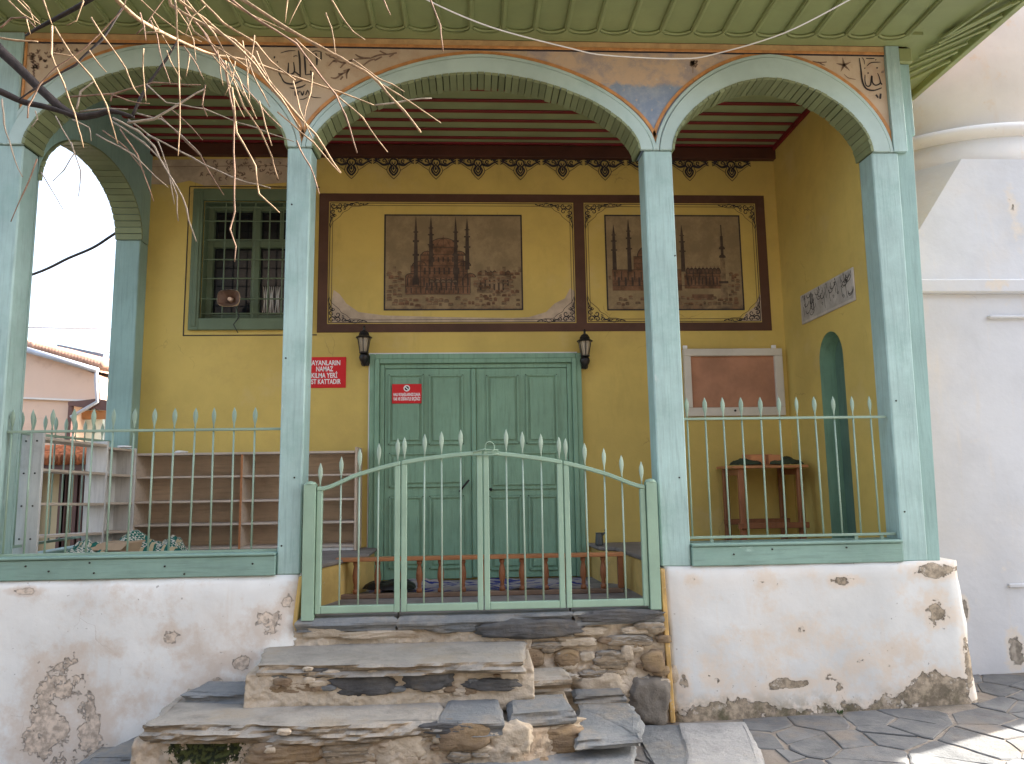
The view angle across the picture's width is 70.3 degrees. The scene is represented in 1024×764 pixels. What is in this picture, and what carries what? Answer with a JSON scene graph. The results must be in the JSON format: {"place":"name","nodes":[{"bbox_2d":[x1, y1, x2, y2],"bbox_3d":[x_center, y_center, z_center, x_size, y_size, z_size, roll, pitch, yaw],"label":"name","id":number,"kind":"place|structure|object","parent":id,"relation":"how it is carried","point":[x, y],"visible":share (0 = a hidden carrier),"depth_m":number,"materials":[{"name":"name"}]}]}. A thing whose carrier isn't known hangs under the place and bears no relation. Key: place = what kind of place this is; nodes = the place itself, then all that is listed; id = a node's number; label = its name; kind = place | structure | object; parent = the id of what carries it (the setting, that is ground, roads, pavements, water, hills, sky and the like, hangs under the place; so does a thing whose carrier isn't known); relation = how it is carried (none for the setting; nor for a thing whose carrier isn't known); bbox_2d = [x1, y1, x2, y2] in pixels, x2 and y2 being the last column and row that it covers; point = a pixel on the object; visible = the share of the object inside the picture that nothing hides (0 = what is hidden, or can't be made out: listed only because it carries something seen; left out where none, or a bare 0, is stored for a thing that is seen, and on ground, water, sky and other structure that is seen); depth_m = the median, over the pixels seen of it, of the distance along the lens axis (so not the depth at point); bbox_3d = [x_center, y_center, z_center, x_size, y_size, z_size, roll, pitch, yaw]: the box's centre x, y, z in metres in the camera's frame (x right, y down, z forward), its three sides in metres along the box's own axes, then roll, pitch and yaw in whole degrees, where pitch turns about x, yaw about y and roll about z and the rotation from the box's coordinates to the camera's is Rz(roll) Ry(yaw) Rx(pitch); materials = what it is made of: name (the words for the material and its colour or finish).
{"place":"outdoors","nodes":[
{"label":"outdoors","id":0,"kind":"place"},
{"bbox_2d":[28,326,110,329],"bbox_3d":[-9.789,-1.193,16.416,6.371,0.268,0.044,0,-7,-3],"label":"cable","id":1,"kind":"object","parent":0,"point":[69,328],"visible":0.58,"depth_m":16.39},
{"bbox_2d":[28,145,115,355],"label":"sky","id":2,"kind":"structure","parent":0,"point":[78,291],"materials":[{"name":"white"}]},
{"bbox_2d":[92,351,109,352],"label":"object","id":3,"kind":"object","parent":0,"point":[102,351],"visible":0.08,"depth_m":15.88,"materials":[{"name":"white"}]},
{"bbox_2d":[595,529,604,545],"bbox_3d":[0.713,1.244,5.832,0.096,0.128,0.068,0,-7,-3],"label":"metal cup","id":4,"kind":"object","parent":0,"point":[599,539],"visible":0.94,"depth_m":5.81,"materials":[{"name":"metal"}]},
{"bbox_2d":[634,673,1023,763],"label":"pavement","id":5,"kind":"structure","parent":0,"point":[987,727],"depth_m":4.04,"materials":[{"name":"stone"}]},
{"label":"street","id":6,"kind":"structure","parent":0,"visible":0},
{"bbox_2d":[12,445,86,550],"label":"cream shed","id":7,"kind":"structure","parent":6,"relation":"on","point":[56,493],"depth_m":8.37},
{"bbox_2d":[22,340,108,444],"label":"neighbour house","id":8,"kind":"structure","parent":6,"relation":"on","point":[63,383],"depth_m":11.33,"materials":[{"name":"beige paint"}]},
{"bbox_2d":[57,344,108,357],"bbox_3d":[-7.639,-0.464,13.401,0.822,0.258,1.200,0,-7,-3],"label":"solar panel","id":9,"kind":"object","parent":8,"relation":"on","point":[91,352],"visible":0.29,"depth_m":12.81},
{"bbox_2d":[82,410,105,419],"bbox_3d":[-6.706,0.716,11.618,0.467,0.629,0.080,0,-7,-3],"label":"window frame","id":10,"kind":"structure","parent":8,"relation":"in","point":[100,414],"depth_m":11.61,"materials":[{"name":"orange wood"}]},
{"bbox_2d":[85,410,104,441],"bbox_3d":[-6.735,0.729,11.711,0.309,0.567,0.070,0,-7,-3],"label":"window","id":11,"kind":"structure","parent":8,"relation":"in","point":[98,423],"depth_m":11.68,"materials":[{"name":"beige glass"}]},
{"bbox_2d":[0,0,442,261],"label":"bare tree","id":12,"kind":"object","parent":6,"relation":"on","point":[22,71],"visible":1,"depth_m":2.56,"materials":[{"name":"brown plant"}]},
{"bbox_2d":[78,607,685,763],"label":"stone steps","id":13,"kind":"structure","parent":6,"relation":"on","point":[563,686],"depth_m":3.90,"materials":[{"name":"stone"}]},
{"bbox_2d":[0,0,1023,763],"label":"mosque porch","id":14,"kind":"object","parent":6,"relation":"on","point":[502,238],"visible":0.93,"depth_m":5.11,"materials":[{"name":"paint"}]},
{"bbox_2d":[13,413,110,547],"bbox_3d":[-3.192,0.692,5.188,0.029,0.865,1.220,0,-7,-3],"label":"iron railing","id":15,"kind":"object","parent":14,"relation":"attached to","point":[45,422],"visible":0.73,"depth_m":5.13,"materials":[{"name":"metal"}]},
{"bbox_2d":[32,232,115,275],"bbox_3d":[-4.476,-1.262,7.096,2.796,0.716,0.053,-3,-8,18],"label":"cable","id":16,"kind":"object","parent":14,"relation":"attached to","point":[77,254],"visible":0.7,"depth_m":6.97,"materials":[{"name":"black metal"}]},
{"bbox_2d":[12,433,136,553],"bbox_3d":[-3.075,0.832,5.182,0.170,0.888,0.964,-2,-7,7],"label":"shoe rack","id":17,"kind":"object","parent":14,"relation":"on","point":[119,496],"visible":0.88,"depth_m":5.30,"materials":[{"name":"grey wood"}]},
{"bbox_2d":[117,445,131,447],"bbox_3d":[-2.972,0.496,5.587,0.108,0.019,0.130,0,-7,-3],"label":"paper scrap","id":18,"kind":"object","parent":17,"relation":"on","point":[128,446],"visible":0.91,"depth_m":5.54,"materials":[{"name":"white paper"}]},
{"bbox_2d":[66,539,104,552],"bbox_3d":[-2.819,1.130,4.801,0.425,0.180,0.325,0,-7,-3],"label":"scarf","id":19,"kind":"object","parent":14,"relation":"on","point":[78,547],"visible":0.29,"depth_m":4.79,"materials":[{"name":"fabric"}]},
{"bbox_2d":[87,540,144,551],"bbox_3d":[-2.685,1.164,4.930,0.240,0.155,0.340,0,-7,-3],"label":"cardboard box","id":20,"kind":"object","parent":14,"relation":"on","point":[119,545],"visible":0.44,"depth_m":4.85,"materials":[{"name":"beige cardboard"}]},
{"bbox_2d":[0,407,280,556],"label":"iron railing","id":21,"kind":"object","parent":14,"relation":"on","point":[134,419],"visible":0.99,"depth_m":4.49,"materials":[{"name":"metal"}]},
{"bbox_2d":[119,530,161,550],"bbox_3d":[-2.642,1.154,5.144,0.415,0.217,0.327,0,-7,-3],"label":"scarf","id":22,"kind":"object","parent":14,"relation":"on","point":[134,535],"visible":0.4,"depth_m":5.09,"materials":[{"name":"fabric"}]},
{"bbox_2d":[155,535,187,550],"bbox_3d":[-2.459,1.180,5.191,0.295,0.171,0.323,0,-7,-3],"label":"scarf","id":23,"kind":"object","parent":14,"relation":"on","point":[176,543],"visible":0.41,"depth_m":5.16,"materials":[{"name":"fabric"}]},
{"bbox_2d":[217,290,239,332],"bbox_3d":[-2.349,-0.596,6.092,0.188,0.366,0.180,0,-7,-3],"label":"horn loudspeaker","id":24,"kind":"object","parent":14,"relation":"attached to","point":[228,298],"visible":1,"depth_m":6.05,"materials":[{"name":"black metal"}]},
{"bbox_2d":[188,188,286,330],"bbox_3d":[-2.223,-1.042,6.312,1.027,1.239,0.233,0,-7,-3],"label":"window","id":25,"kind":"structure","parent":14,"relation":"in","point":[257,272],"depth_m":6.32,"materials":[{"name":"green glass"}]},
{"bbox_2d":[133,447,361,550],"bbox_3d":[-2.099,0.942,5.829,1.733,0.808,0.282,0,-7,-3],"label":"shoe rack","id":26,"kind":"object","parent":14,"relation":"on","point":[266,501],"visible":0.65,"depth_m":5.93,"materials":[{"name":"brown wood"}]},
{"bbox_2d":[311,357,345,387],"bbox_3d":[-1.581,-0.081,6.136,0.359,0.263,0.006,0,-7,-3],"label":"wall sign","id":27,"kind":"object","parent":14,"relation":"attached to","point":[328,372],"visible":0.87,"depth_m":6.13,"materials":[{"name":"red metal"}]},
{"bbox_2d":[356,325,371,365],"bbox_3d":[-1.239,-0.303,6.100,0.140,0.345,0.169,0,-7,-3],"label":"wall lamp","id":28,"kind":"object","parent":14,"relation":"attached to","point":[363,337],"visible":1,"depth_m":6.06,"materials":[{"name":"black metal"}]},
{"bbox_2d":[367,352,586,580],"bbox_3d":[-0.297,0.675,6.065,1.805,1.879,0.082,0,-7,-3],"label":"main door","id":29,"kind":"structure","parent":14,"relation":"in","point":[529,393],"depth_m":6.08,"materials":[{"name":"green wood"}]},
{"bbox_2d":[392,384,421,403],"bbox_3d":[-0.883,0.098,6.104,0.246,0.164,0.007,0,-7,-3],"label":"door sign","id":30,"kind":"object","parent":29,"relation":"attached to","point":[406,393],"visible":1,"depth_m":6.10,"materials":[{"name":"red metal"}]},
{"bbox_2d":[336,552,623,598],"bbox_3d":[-0.218,1.370,5.161,2.038,0.282,0.070,0,-7,-3],"label":"wooden balustrade","id":31,"kind":"object","parent":14,"relation":"on","point":[501,591],"visible":0.71,"depth_m":5.14,"materials":[{"name":"brown wood"}]},
{"bbox_2d":[369,577,592,592],"bbox_3d":[-0.229,1.528,5.506,1.636,0.049,0.599,0,-7,-3],"label":"entrance rug","id":32,"kind":"object","parent":14,"relation":"on","point":[432,585],"visible":0.53,"depth_m":5.53,"materials":[{"name":"fabric"}]},
{"bbox_2d":[362,579,415,589],"bbox_3d":[-0.898,1.478,5.332,0.390,0.064,0.238,0,-7,-3],"label":"dark cloth","id":33,"kind":"object","parent":32,"relation":"on","point":[387,585],"visible":0.66,"depth_m":5.27,"materials":[{"name":"black fabric"}]},
{"bbox_2d":[301,429,661,620],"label":"metal gate","id":34,"kind":"structure","parent":14,"relation":"attached to","point":[311,606],"depth_m":4.48,"materials":[{"name":"metal"}]},
{"bbox_2d":[577,329,592,368],"bbox_3d":[0.619,-0.278,6.193,0.140,0.345,0.169,0,-7,-3],"label":"wall lamp","id":35,"kind":"object","parent":14,"relation":"attached to","point":[584,341],"visible":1,"depth_m":6.15,"materials":[{"name":"black metal"}]},
{"bbox_2d":[426,0,849,58],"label":"cable","id":36,"kind":"object","parent":14,"relation":"hanging from","point":[634,56],"visible":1,"depth_m":4.64,"materials":[{"name":"white plastic"}]},
{"bbox_2d":[682,345,785,416],"bbox_3d":[1.914,-0.012,6.282,0.870,0.613,0.055,0,-7,-3],"label":"notice board","id":37,"kind":"object","parent":14,"relation":"attached to","point":[731,377],"visible":0.91,"depth_m":6.29,"materials":[{"name":"brown wood"}]},
{"bbox_2d":[716,465,809,539],"bbox_3d":[2.065,0.992,5.940,0.650,0.615,0.450,0,-7,-3],"label":"wooden table","id":38,"kind":"object","parent":14,"relation":"on","point":[741,521],"visible":0.73,"depth_m":5.77,"materials":[{"name":"brown wood"}]},
{"bbox_2d":[729,458,762,464],"bbox_3d":[1.904,0.646,5.909,0.263,0.055,0.195,0,-7,-3],"label":"dark cloth","id":39,"kind":"object","parent":38,"relation":"on","point":[739,461],"visible":0.91,"depth_m":5.84,"materials":[{"name":"green fabric"}]},
{"bbox_2d":[742,454,780,465],"bbox_3d":[2.055,0.638,5.978,0.260,0.094,0.206,0,-7,-3],"label":"open box","id":40,"kind":"object","parent":38,"relation":"on","point":[768,458],"visible":0.65,"depth_m":5.88,"materials":[{"name":"brown cardboard"}]},
{"bbox_2d":[769,456,803,464],"bbox_3d":[2.222,0.634,5.907,0.289,0.069,0.214,0,-7,-3],"label":"dark cloth","id":41,"kind":"object","parent":38,"relation":"on","point":[788,460],"visible":0.85,"depth_m":5.84,"materials":[{"name":"green fabric"}]},
{"bbox_2d":[684,396,895,541],"bbox_3d":[1.790,0.556,4.716,1.353,0.926,0.023,0,-7,-3],"label":"iron railing","id":42,"kind":"object","parent":14,"relation":"on","point":[760,418],"visible":0.98,"depth_m":4.71,"materials":[{"name":"metal"}]},
{"bbox_2d":[800,267,855,324],"bbox_3d":[2.424,-0.649,5.619,0.014,0.243,0.849,0,-7,-3],"label":"inscription plaque","id":43,"kind":"object","parent":14,"relation":"attached to","point":[834,293],"visible":1,"depth_m":5.55,"materials":[{"name":"stone"}]},
{"bbox_2d":[819,331,855,537],"bbox_3d":[2.529,0.436,5.489,0.158,1.680,0.375,0,-7,-3],"label":"narrow door","id":44,"kind":"structure","parent":14,"relation":"in","point":[832,373],"depth_m":5.65,"materials":[{"name":"green wood"}]},
{"bbox_2d":[678,722,764,763],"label":"kerb slab","id":45,"kind":"structure","parent":6,"relation":"on","point":[722,743],"depth_m":3.97,"materials":[{"name":"stone"}]},
{"bbox_2d":[912,6,1023,674],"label":"minaret","id":46,"kind":"object","parent":6,"relation":"on","point":[968,136],"visible":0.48,"depth_m":5.38,"materials":[{"name":"paint"}]}
]}

